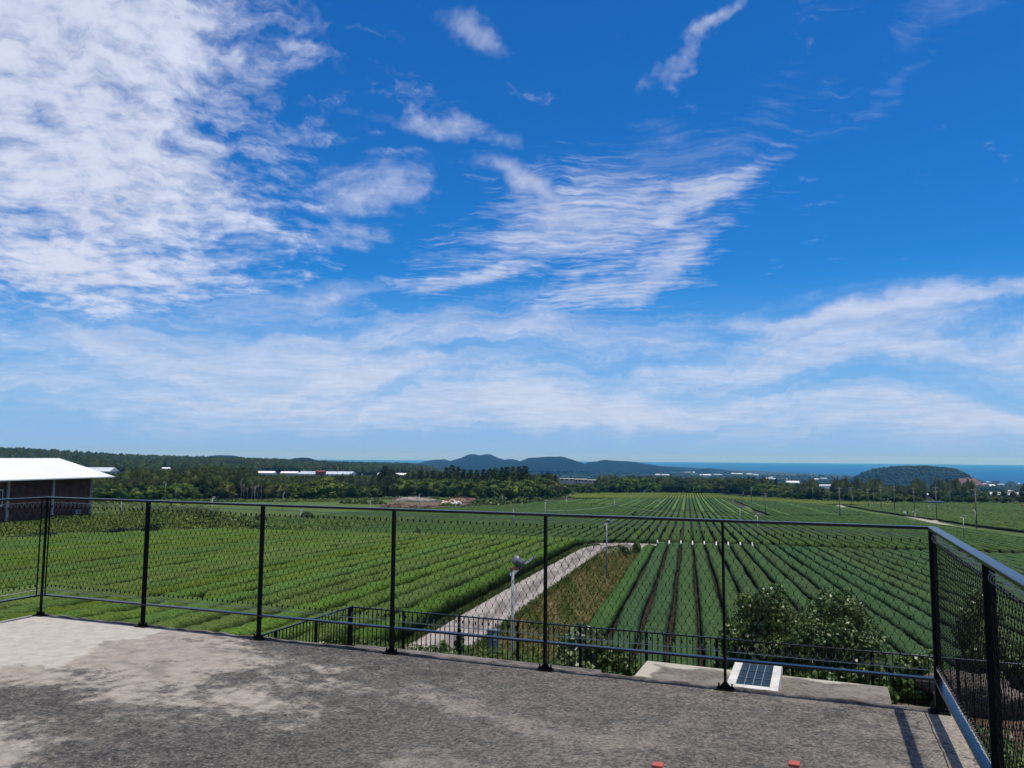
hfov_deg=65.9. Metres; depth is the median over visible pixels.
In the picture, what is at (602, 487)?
broadleaf tree
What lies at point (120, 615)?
tea hedge
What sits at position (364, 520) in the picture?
tea hedge
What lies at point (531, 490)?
broadleaf tree
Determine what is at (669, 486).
broadleaf tree
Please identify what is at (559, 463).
hill
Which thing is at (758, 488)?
broadleaf tree
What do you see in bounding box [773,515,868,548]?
tea hedge
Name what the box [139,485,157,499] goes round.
broadleaf tree
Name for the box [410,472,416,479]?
conifer tree
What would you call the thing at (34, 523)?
yard weeds
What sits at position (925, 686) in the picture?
shrub
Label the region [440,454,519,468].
hill
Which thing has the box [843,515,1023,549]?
tea hedge
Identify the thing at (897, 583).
tea hedge
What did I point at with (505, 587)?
verge grass
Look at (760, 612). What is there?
shrub
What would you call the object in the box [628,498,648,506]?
tea hedge
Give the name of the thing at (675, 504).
tea hedge
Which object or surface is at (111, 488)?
broadleaf tree
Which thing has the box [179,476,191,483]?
pine tree
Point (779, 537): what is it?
tea hedge
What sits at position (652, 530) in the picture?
tea hedge
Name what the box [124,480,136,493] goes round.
pine tree
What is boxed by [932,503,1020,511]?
tea hedge
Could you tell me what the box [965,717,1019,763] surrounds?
garden shrub
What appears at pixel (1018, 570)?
tea hedge
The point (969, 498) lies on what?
broadleaf tree
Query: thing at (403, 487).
broadleaf tree
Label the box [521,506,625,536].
tea hedge
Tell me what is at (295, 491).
broadleaf tree
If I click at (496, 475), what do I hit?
conifer tree
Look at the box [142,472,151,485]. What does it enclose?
pine tree
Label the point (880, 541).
tea hedge
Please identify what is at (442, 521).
tea hedge
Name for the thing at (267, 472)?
greenhouse
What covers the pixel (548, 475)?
conifer tree
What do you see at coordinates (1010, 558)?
tea hedge
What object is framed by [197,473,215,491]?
pine tree
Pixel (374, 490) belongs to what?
broadleaf tree
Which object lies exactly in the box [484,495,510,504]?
shrub
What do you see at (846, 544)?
tea hedge
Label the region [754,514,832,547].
tea hedge
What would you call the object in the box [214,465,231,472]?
pine tree
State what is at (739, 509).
tea hedge
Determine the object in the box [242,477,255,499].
pine tree
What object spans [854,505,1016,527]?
tea hedge
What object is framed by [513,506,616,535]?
tea hedge
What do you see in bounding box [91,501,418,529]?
rough grass
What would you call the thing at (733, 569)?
tea hedge
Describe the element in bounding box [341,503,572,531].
tea hedge
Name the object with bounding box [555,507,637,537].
tea hedge
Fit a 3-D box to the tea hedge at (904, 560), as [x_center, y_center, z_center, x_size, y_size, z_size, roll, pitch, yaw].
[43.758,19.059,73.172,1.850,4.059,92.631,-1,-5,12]
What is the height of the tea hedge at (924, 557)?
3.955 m
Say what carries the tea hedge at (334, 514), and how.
on the ground at (336, 502)
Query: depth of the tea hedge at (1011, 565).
94.92 m
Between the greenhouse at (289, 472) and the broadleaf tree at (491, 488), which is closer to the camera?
the broadleaf tree at (491, 488)
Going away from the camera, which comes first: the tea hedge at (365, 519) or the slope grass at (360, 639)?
the slope grass at (360, 639)
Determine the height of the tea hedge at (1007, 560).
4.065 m
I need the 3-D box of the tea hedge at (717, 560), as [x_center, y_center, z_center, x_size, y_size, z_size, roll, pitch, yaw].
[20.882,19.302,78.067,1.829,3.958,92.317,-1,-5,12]
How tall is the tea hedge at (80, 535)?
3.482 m
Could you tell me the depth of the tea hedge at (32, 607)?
48.62 m
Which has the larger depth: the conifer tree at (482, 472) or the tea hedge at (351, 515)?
the conifer tree at (482, 472)
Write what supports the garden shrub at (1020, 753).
on the ground at (336, 502)
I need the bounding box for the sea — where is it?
[318,460,1023,483]
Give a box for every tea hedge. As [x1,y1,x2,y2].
[0,527,225,549]
[0,528,201,547]
[0,528,250,551]
[0,529,177,545]
[0,529,267,554]
[0,529,269,556]
[0,530,143,542]
[0,530,295,560]
[0,530,303,564]
[0,530,317,566]
[0,531,319,571]
[0,531,347,576]
[0,532,80,538]
[0,532,105,541]
[0,532,354,578]
[0,532,377,583]
[0,533,373,588]
[0,533,389,595]
[0,533,415,599]
[0,533,428,608]
[0,534,445,617]
[0,534,458,620]
[54,534,471,617]
[82,535,482,620]
[122,535,499,624]
[151,535,512,627]
[186,536,527,631]
[219,536,535,634]
[234,505,490,526]
[237,505,497,527]
[241,504,507,527]
[245,504,515,528]
[250,501,541,529]
[252,510,378,520]
[254,511,386,521]
[255,511,376,520]
[255,536,554,639]
[258,508,425,522]
[265,507,448,523]
[265,508,431,522]
[268,507,454,524]
[269,511,362,518]
[270,501,551,529]
[271,506,471,525]
[273,506,478,526]
[284,501,549,529]
[294,537,568,642]
[296,502,560,530]
[313,501,545,529]
[322,502,555,529]
[322,502,567,531]
[332,502,564,530]
[334,503,568,531]
[338,502,552,529]
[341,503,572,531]
[353,537,583,644]
[358,503,576,531]
[376,503,583,532]
[381,503,580,532]
[390,504,586,533]
[409,504,591,533]
[429,504,594,533]
[434,505,601,534]
[441,504,597,533]
[467,505,609,535]
[477,505,605,534]
[490,505,612,535]
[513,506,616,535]
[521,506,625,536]
[523,506,621,535]
[538,507,628,536]
[550,507,633,536]
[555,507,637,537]
[570,507,641,537]
[580,508,646,539]
[583,508,650,543]
[588,544,655,633]
[594,508,655,542]
[609,541,667,655]
[616,498,637,506]
[616,508,659,542]
[620,498,641,505]
[625,498,644,506]
[627,509,664,542]
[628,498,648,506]
[631,498,651,506]
[636,498,654,507]
[636,542,679,666]
[638,509,669,542]
[641,498,657,507]
[644,498,660,507]
[648,498,663,508]
[649,510,674,542]
[653,498,666,508]
[658,498,669,509]
[659,510,678,542]
[662,498,672,509]
[666,498,676,509]
[667,542,699,665]
[671,498,679,509]
[671,510,684,542]
[675,498,682,509]
[681,498,685,510]
[682,511,691,543]
[685,498,689,510]
[689,498,694,511]
[690,511,702,542]
[692,498,699,510]
[693,542,728,666]
[695,498,704,511]
[696,511,713,542]
[698,498,709,512]
[701,498,714,512]
[701,511,724,544]
[704,498,719,512]
[705,542,740,623]
[706,512,736,544]
[707,498,726,512]
[711,498,731,512]
[712,512,748,545]
[713,498,737,513]
[717,498,742,513]
[718,512,760,545]
[718,543,759,595]
[720,498,749,513]
[723,498,755,514]
[723,512,771,545]
[729,513,784,545]
[730,544,799,619]
[732,499,774,515]
[735,513,795,546]
[736,499,779,515]
[739,499,784,515]
[741,513,807,547]
[742,544,887,679]
[744,500,789,515]
[747,514,820,547]
[748,500,795,515]
[752,500,800,515]
[754,500,806,515]
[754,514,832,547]
[754,544,905,672]
[758,500,811,515]
[760,514,844,548]
[766,545,953,668]
[767,515,856,548]
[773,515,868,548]
[774,501,832,514]
[778,501,837,514]
[778,544,961,664]
[779,515,881,548]
[784,502,842,514]
[785,515,894,549]
[788,502,846,514]
[790,515,907,549]
[792,502,852,514]
[792,546,959,647]
[796,502,855,514]
[796,515,919,550]
[801,515,928,549]
[802,503,861,514]
[804,547,1014,646]
[805,503,866,514]
[807,515,943,550]
[809,503,871,514]
[812,515,958,550]
[815,503,875,514]
[817,515,961,551]
[817,547,1023,645]
[820,504,880,514]
[822,515,984,550]
[827,515,998,552]
[830,547,1023,636]
[833,515,1010,552]
[841,515,1023,553]
[842,548,1023,621]
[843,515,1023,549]
[845,505,1023,532]
[848,515,1023,547]
[850,505,1023,529]
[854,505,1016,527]
[854,515,1023,545]
[856,547,1023,612]
[858,505,1023,527]
[859,504,1023,525]
[859,515,1023,543]
[861,505,1023,526]
[862,504,1021,524]
[864,515,1023,541]
[865,504,1023,524]
[869,504,1023,523]
[869,548,1023,601]
[870,515,1023,539]
[876,504,1019,521]
[876,515,1023,538]
[880,548,1023,596]
[881,515,1023,537]
[896,549,1023,590]
[902,503,1023,516]
[907,550,1006,579]
[909,503,1022,515]
[920,549,1023,575]
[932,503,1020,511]
[939,551,1023,574]
[949,550,1023,570]
[962,552,1023,565]
[980,551,1023,562]
[992,552,1023,559]
[1004,552,1023,556]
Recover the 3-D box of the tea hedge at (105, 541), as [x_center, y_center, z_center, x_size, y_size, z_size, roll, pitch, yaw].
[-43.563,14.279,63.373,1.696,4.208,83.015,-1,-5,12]
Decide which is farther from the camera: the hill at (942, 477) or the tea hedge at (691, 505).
the hill at (942, 477)
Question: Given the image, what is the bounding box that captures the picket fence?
[264,606,1023,731]
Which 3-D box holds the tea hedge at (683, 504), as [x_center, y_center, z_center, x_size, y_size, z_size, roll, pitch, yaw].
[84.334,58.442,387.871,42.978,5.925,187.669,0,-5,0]
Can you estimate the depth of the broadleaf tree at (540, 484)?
419.36 m
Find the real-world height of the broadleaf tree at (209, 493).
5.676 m
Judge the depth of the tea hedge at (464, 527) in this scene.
172.88 m
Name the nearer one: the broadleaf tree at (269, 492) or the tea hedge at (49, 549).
the tea hedge at (49, 549)
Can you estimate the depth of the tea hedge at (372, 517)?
191.80 m
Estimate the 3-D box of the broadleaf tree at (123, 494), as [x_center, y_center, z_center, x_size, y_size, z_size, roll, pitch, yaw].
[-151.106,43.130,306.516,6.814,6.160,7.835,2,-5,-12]
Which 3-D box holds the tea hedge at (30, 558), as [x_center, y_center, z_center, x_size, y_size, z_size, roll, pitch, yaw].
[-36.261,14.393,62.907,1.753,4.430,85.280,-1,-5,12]
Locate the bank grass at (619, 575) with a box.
[466,543,640,662]
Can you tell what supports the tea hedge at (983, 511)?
on the ground at (336, 502)
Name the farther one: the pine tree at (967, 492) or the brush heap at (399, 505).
the pine tree at (967, 492)
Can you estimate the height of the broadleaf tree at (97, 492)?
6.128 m
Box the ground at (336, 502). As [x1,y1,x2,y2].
[0,462,1023,756]
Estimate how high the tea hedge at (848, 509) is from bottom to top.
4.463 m
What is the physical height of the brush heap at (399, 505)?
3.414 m
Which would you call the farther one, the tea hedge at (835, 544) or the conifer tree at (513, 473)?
the conifer tree at (513, 473)
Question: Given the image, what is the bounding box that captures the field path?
[904,516,970,528]
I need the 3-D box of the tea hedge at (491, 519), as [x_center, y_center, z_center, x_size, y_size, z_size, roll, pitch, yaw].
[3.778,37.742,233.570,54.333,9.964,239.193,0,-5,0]
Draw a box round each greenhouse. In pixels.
[88,467,118,472]
[258,471,276,473]
[280,471,299,473]
[298,471,356,475]
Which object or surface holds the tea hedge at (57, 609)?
on the ground at (336, 502)
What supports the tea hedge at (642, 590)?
on the ground at (336, 502)
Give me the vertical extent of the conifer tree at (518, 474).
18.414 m
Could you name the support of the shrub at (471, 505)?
on the ground at (336, 502)
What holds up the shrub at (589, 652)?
on the ground at (336, 502)
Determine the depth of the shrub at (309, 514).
187.00 m
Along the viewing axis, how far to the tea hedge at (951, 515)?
269.62 m
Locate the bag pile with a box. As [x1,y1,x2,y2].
[440,499,456,503]
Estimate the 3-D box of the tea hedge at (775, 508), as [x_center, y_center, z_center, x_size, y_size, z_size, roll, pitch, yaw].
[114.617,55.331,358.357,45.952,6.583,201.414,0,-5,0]
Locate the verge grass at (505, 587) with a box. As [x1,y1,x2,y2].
[319,545,612,654]
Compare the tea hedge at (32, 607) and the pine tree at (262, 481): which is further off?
the pine tree at (262, 481)
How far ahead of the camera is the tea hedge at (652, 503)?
367.32 m
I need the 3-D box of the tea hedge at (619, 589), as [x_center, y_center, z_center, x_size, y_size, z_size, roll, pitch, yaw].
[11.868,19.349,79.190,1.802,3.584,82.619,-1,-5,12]
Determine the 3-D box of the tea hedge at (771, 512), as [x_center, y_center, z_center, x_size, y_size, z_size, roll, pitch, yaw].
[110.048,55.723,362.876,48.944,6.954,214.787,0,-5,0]
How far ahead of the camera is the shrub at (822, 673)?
16.29 m
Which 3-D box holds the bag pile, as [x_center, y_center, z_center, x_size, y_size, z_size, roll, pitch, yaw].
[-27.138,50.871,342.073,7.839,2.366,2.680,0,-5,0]
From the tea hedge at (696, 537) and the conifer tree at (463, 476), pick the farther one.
the conifer tree at (463, 476)
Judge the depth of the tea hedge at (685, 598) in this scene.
55.86 m
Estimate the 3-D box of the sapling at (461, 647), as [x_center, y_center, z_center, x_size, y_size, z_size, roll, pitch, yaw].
[-1.232,6.319,18.506,0.360,1.193,0.396,0,-5,0]
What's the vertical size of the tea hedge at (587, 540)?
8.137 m
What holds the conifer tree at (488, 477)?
on the ground at (336, 502)
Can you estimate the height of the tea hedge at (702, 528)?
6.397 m
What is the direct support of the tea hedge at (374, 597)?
on the ground at (336, 502)
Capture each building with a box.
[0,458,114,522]
[315,471,325,474]
[559,478,573,483]
[574,479,586,484]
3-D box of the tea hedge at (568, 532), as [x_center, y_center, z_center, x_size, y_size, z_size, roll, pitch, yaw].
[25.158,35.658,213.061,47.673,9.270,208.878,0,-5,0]
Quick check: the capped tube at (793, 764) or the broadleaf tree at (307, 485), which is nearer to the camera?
the capped tube at (793, 764)
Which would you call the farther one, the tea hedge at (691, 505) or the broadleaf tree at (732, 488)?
the broadleaf tree at (732, 488)
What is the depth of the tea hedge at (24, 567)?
64.28 m
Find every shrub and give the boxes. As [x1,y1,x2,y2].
[253,513,270,519]
[299,512,315,517]
[339,499,366,503]
[360,499,386,504]
[438,503,459,505]
[461,504,481,506]
[471,496,489,503]
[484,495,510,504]
[511,496,534,503]
[531,497,550,501]
[550,620,615,669]
[597,644,639,675]
[617,545,631,554]
[632,539,640,553]
[710,583,801,671]
[777,587,890,672]
[782,659,851,682]
[849,657,898,704]
[887,649,945,705]
[950,589,1021,686]
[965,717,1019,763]
[980,740,1023,767]
[984,750,1015,766]
[1002,626,1023,692]
[1011,740,1023,766]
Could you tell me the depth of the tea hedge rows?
494.12 m
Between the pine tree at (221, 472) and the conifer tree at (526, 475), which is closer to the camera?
the pine tree at (221, 472)
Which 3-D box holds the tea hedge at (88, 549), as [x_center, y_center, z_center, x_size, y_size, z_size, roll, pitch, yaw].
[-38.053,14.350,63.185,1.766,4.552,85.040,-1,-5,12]
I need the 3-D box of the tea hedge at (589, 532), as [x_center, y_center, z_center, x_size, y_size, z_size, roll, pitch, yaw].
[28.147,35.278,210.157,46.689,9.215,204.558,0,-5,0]
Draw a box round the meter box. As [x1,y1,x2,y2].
[487,628,499,653]
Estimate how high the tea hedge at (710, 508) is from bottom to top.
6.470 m
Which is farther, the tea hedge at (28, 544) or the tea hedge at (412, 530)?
the tea hedge at (412, 530)
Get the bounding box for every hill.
[212,455,237,457]
[290,458,315,460]
[418,459,449,466]
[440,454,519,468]
[515,456,596,470]
[585,460,691,471]
[672,467,697,470]
[691,468,745,473]
[848,468,966,485]
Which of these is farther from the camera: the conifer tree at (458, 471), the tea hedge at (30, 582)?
the conifer tree at (458, 471)
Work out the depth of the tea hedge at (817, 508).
318.36 m
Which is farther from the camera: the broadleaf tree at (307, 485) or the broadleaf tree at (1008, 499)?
the broadleaf tree at (1008, 499)
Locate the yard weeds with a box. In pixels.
[0,505,248,537]
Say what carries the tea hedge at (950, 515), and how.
on the ground at (336, 502)
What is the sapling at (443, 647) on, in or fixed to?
on the ground at (336, 502)
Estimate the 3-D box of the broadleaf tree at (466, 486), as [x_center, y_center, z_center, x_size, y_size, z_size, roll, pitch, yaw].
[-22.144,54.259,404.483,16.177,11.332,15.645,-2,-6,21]
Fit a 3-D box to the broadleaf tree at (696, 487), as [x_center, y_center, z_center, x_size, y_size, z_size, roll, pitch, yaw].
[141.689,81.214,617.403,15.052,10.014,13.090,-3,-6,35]
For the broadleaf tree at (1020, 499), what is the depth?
454.00 m
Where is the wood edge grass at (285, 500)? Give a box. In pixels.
[159,492,1023,503]
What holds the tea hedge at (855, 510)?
on the ground at (336, 502)
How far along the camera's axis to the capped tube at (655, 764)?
3.10 m
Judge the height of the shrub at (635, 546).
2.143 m
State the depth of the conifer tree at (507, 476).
394.40 m
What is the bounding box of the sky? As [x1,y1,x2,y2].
[0,0,1023,464]
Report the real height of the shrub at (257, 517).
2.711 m
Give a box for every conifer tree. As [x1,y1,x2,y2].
[375,473,386,496]
[380,465,394,496]
[388,469,395,495]
[388,474,401,496]
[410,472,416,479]
[415,469,423,495]
[420,471,431,496]
[430,470,437,479]
[437,472,445,497]
[441,467,449,497]
[447,464,457,498]
[455,466,461,496]
[457,469,469,496]
[463,469,473,497]
[469,470,483,495]
[479,468,487,498]
[482,468,493,481]
[491,467,500,480]
[494,467,504,480]
[498,466,514,499]
[509,466,519,481]
[515,466,528,497]
[521,466,534,493]
[545,472,553,480]
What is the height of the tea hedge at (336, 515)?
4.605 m
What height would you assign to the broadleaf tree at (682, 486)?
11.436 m
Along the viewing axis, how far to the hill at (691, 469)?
6114.42 m
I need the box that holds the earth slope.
[958,477,989,486]
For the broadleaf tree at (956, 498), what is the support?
on the ground at (336, 502)
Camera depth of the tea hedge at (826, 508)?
314.49 m
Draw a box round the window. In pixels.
[0,489,3,506]
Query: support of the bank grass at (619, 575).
on the ground at (336, 502)
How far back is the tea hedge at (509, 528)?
167.32 m
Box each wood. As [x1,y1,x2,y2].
[0,446,1023,501]
[850,465,988,486]
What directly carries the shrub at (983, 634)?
on the ground at (336, 502)
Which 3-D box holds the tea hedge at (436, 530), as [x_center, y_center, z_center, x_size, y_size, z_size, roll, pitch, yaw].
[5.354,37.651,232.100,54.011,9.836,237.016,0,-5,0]
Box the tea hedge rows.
[557,492,897,504]
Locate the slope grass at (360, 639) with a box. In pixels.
[322,637,633,675]
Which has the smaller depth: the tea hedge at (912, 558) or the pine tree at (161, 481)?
the tea hedge at (912, 558)
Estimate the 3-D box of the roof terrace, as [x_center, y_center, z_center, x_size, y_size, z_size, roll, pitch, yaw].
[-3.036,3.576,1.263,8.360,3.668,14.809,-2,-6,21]
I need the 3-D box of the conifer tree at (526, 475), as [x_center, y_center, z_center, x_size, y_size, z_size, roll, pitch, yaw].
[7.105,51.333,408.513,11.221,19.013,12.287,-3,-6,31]
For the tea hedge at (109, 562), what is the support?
on the ground at (336, 502)
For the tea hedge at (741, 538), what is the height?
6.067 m
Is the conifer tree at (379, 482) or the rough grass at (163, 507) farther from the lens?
the conifer tree at (379, 482)
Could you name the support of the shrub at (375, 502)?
on the ground at (336, 502)
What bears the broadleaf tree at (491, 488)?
on the ground at (336, 502)
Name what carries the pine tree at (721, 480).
on the ground at (336, 502)
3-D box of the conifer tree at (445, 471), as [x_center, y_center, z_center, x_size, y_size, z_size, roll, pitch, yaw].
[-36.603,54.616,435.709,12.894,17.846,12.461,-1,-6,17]
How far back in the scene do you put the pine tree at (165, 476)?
360.86 m
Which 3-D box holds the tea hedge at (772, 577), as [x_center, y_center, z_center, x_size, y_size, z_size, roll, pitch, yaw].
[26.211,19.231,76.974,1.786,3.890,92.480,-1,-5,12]
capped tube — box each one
[652,761,663,767]
[788,760,799,767]
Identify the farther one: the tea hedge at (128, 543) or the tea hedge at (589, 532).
the tea hedge at (589, 532)
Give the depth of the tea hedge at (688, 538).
158.23 m
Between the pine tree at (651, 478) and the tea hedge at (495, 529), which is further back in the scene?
the pine tree at (651, 478)
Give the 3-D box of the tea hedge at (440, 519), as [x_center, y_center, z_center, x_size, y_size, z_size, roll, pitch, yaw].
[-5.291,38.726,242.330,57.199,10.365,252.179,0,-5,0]
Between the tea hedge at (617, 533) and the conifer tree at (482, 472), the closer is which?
the tea hedge at (617, 533)
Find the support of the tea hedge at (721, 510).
on the ground at (336, 502)
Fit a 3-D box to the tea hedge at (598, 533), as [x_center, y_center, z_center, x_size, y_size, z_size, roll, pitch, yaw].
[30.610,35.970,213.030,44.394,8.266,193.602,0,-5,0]
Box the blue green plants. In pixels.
[8,523,166,536]
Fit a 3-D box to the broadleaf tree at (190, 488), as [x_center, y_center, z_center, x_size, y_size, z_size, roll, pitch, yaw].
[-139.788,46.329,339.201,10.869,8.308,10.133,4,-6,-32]
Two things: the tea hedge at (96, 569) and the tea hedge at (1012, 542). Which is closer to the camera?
the tea hedge at (96, 569)
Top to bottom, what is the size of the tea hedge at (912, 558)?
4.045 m
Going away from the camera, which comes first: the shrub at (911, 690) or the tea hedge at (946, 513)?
the shrub at (911, 690)
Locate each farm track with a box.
[319,543,656,652]
[589,543,631,546]
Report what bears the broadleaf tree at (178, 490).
on the ground at (336, 502)
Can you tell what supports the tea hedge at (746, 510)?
on the ground at (336, 502)
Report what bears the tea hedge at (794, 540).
on the ground at (336, 502)
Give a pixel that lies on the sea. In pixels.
(1000, 473)
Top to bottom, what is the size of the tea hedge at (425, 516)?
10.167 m
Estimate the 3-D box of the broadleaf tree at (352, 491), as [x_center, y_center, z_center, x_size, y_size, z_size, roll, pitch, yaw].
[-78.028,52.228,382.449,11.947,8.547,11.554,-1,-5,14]
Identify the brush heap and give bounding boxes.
[379,503,417,507]
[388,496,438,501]
[421,504,440,508]
[440,496,474,502]
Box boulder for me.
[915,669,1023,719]
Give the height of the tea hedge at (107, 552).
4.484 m
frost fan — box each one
[509,555,535,657]
[605,519,613,577]
[960,515,967,538]
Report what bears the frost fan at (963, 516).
on the ground at (336, 502)
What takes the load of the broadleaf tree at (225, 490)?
on the ground at (336, 502)
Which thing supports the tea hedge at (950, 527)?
on the ground at (336, 502)
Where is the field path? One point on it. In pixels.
(925, 520)
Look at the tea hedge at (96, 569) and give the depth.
58.24 m
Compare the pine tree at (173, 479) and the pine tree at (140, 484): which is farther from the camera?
the pine tree at (173, 479)
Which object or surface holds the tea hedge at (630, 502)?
on the ground at (336, 502)
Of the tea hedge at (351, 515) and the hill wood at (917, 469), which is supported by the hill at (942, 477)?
the hill wood at (917, 469)
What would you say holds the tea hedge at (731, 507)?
on the ground at (336, 502)
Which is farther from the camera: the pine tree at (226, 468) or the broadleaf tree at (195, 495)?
the pine tree at (226, 468)
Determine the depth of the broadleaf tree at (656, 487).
615.66 m
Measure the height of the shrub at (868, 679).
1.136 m
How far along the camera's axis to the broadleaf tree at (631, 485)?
596.56 m
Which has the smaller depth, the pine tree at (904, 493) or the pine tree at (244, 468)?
the pine tree at (244, 468)
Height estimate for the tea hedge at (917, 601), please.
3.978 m
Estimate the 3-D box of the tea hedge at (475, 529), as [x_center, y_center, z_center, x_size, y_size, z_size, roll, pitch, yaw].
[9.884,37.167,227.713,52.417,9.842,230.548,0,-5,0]
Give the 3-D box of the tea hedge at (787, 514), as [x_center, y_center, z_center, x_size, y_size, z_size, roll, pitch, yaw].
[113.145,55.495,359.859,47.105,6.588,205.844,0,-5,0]
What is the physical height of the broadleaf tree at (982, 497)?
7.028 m
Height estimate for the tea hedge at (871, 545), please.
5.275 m
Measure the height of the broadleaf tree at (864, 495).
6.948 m
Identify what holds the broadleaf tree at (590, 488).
on the ground at (336, 502)
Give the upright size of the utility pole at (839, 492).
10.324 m
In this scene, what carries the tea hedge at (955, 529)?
on the ground at (336, 502)
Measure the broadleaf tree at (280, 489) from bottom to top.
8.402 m
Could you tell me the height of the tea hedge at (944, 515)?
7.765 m
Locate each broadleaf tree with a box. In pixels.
[92,487,110,501]
[101,482,119,498]
[112,487,131,501]
[128,488,144,499]
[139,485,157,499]
[154,485,173,499]
[167,483,187,499]
[180,482,199,498]
[190,490,202,499]
[202,488,214,498]
[213,481,237,498]
[263,484,277,499]
[272,483,289,499]
[287,483,306,498]
[300,480,320,499]
[307,476,343,499]
[332,480,348,499]
[341,483,362,498]
[357,486,371,497]
[369,485,381,496]
[388,479,415,496]
[407,479,423,496]
[415,478,442,496]
[436,478,451,497]
[441,479,459,497]
[454,479,476,497]
[468,480,487,498]
[479,479,507,499]
[495,480,527,499]
[514,480,540,499]
[531,477,556,498]
[545,480,565,498]
[559,483,575,495]
[574,484,586,492]
[585,483,597,492]
[596,482,609,492]
[605,480,624,492]
[620,477,642,492]
[633,477,653,492]
[650,483,661,492]
[660,482,675,492]
[674,480,689,493]
[687,482,702,492]
[700,483,714,492]
[711,483,725,492]
[724,482,741,493]
[736,480,754,494]
[750,483,766,495]
[762,485,781,496]
[776,486,792,497]
[789,492,798,498]
[796,490,813,498]
[805,487,826,499]
[821,491,837,499]
[833,491,847,500]
[844,490,862,500]
[855,491,871,501]
[868,492,881,501]
[877,491,893,502]
[891,493,907,501]
[904,494,915,501]
[913,495,923,501]
[938,495,951,501]
[952,495,965,502]
[962,495,977,502]
[974,492,995,502]
[992,495,1003,502]
[1002,495,1015,502]
[1014,496,1023,502]
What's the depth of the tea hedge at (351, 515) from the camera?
205.44 m
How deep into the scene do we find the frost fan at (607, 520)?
76.05 m
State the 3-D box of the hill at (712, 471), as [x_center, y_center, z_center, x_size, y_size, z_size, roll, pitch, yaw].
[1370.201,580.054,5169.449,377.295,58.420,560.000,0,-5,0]
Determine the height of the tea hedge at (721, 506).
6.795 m
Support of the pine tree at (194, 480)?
on the ground at (336, 502)
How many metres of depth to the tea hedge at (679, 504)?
355.11 m
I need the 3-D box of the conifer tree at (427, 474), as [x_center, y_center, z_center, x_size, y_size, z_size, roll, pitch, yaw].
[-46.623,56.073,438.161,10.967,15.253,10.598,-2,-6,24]
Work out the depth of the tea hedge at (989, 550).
147.68 m
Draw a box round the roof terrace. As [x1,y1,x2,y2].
[0,613,979,767]
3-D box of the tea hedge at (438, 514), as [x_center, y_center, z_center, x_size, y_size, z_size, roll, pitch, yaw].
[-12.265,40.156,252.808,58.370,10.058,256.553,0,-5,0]
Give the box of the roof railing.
[0,497,1023,767]
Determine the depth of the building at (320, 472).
752.33 m
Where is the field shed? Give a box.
[925,501,944,502]
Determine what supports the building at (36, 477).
on the ground at (336, 502)
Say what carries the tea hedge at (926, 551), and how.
on the ground at (336, 502)
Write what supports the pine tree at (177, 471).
on the ground at (336, 502)
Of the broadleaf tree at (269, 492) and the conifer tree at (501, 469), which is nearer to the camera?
the broadleaf tree at (269, 492)
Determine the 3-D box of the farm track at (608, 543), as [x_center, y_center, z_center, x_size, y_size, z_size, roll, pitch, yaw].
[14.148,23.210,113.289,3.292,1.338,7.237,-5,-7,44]
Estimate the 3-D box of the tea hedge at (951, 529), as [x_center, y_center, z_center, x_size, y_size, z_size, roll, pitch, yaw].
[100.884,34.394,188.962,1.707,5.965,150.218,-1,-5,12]
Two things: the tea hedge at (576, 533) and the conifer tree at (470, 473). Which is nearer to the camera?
the tea hedge at (576, 533)
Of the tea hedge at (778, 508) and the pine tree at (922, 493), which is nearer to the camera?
the tea hedge at (778, 508)
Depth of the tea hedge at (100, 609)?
46.52 m
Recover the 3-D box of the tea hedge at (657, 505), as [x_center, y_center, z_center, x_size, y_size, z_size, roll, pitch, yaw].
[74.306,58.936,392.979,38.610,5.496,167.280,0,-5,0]
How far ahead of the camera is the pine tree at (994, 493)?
490.41 m
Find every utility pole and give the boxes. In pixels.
[836,488,841,515]
[934,486,936,517]
[973,488,977,528]
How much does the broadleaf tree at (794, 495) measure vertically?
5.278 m
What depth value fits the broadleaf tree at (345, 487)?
370.84 m
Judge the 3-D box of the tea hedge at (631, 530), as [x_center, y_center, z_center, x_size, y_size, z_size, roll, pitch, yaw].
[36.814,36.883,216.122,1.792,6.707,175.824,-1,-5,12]
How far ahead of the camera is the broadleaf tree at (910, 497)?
449.73 m
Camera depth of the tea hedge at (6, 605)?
51.55 m
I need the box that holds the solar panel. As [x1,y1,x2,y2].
[727,662,782,692]
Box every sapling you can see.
[437,639,447,653]
[453,630,466,654]
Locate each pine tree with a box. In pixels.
[105,477,118,498]
[114,482,123,487]
[117,478,128,487]
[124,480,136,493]
[133,478,146,491]
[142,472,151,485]
[151,474,162,499]
[155,478,170,489]
[159,472,172,483]
[167,474,182,485]
[171,469,184,480]
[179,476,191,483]
[180,469,195,483]
[188,473,201,487]
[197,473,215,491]
[211,474,226,498]
[212,468,230,498]
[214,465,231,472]
[223,475,235,483]
[232,475,246,497]
[235,470,249,498]
[237,466,255,475]
[242,474,260,498]
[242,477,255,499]
[250,482,266,498]
[255,479,266,498]
[646,476,655,482]
[654,476,662,483]
[716,477,726,484]
[726,478,734,493]
[899,489,908,496]
[917,490,927,501]
[927,489,937,500]
[962,490,972,496]
[990,490,998,496]
[998,489,1009,496]
[1008,490,1018,497]
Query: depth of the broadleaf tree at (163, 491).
327.71 m
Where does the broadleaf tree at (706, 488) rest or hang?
on the ground at (336, 502)

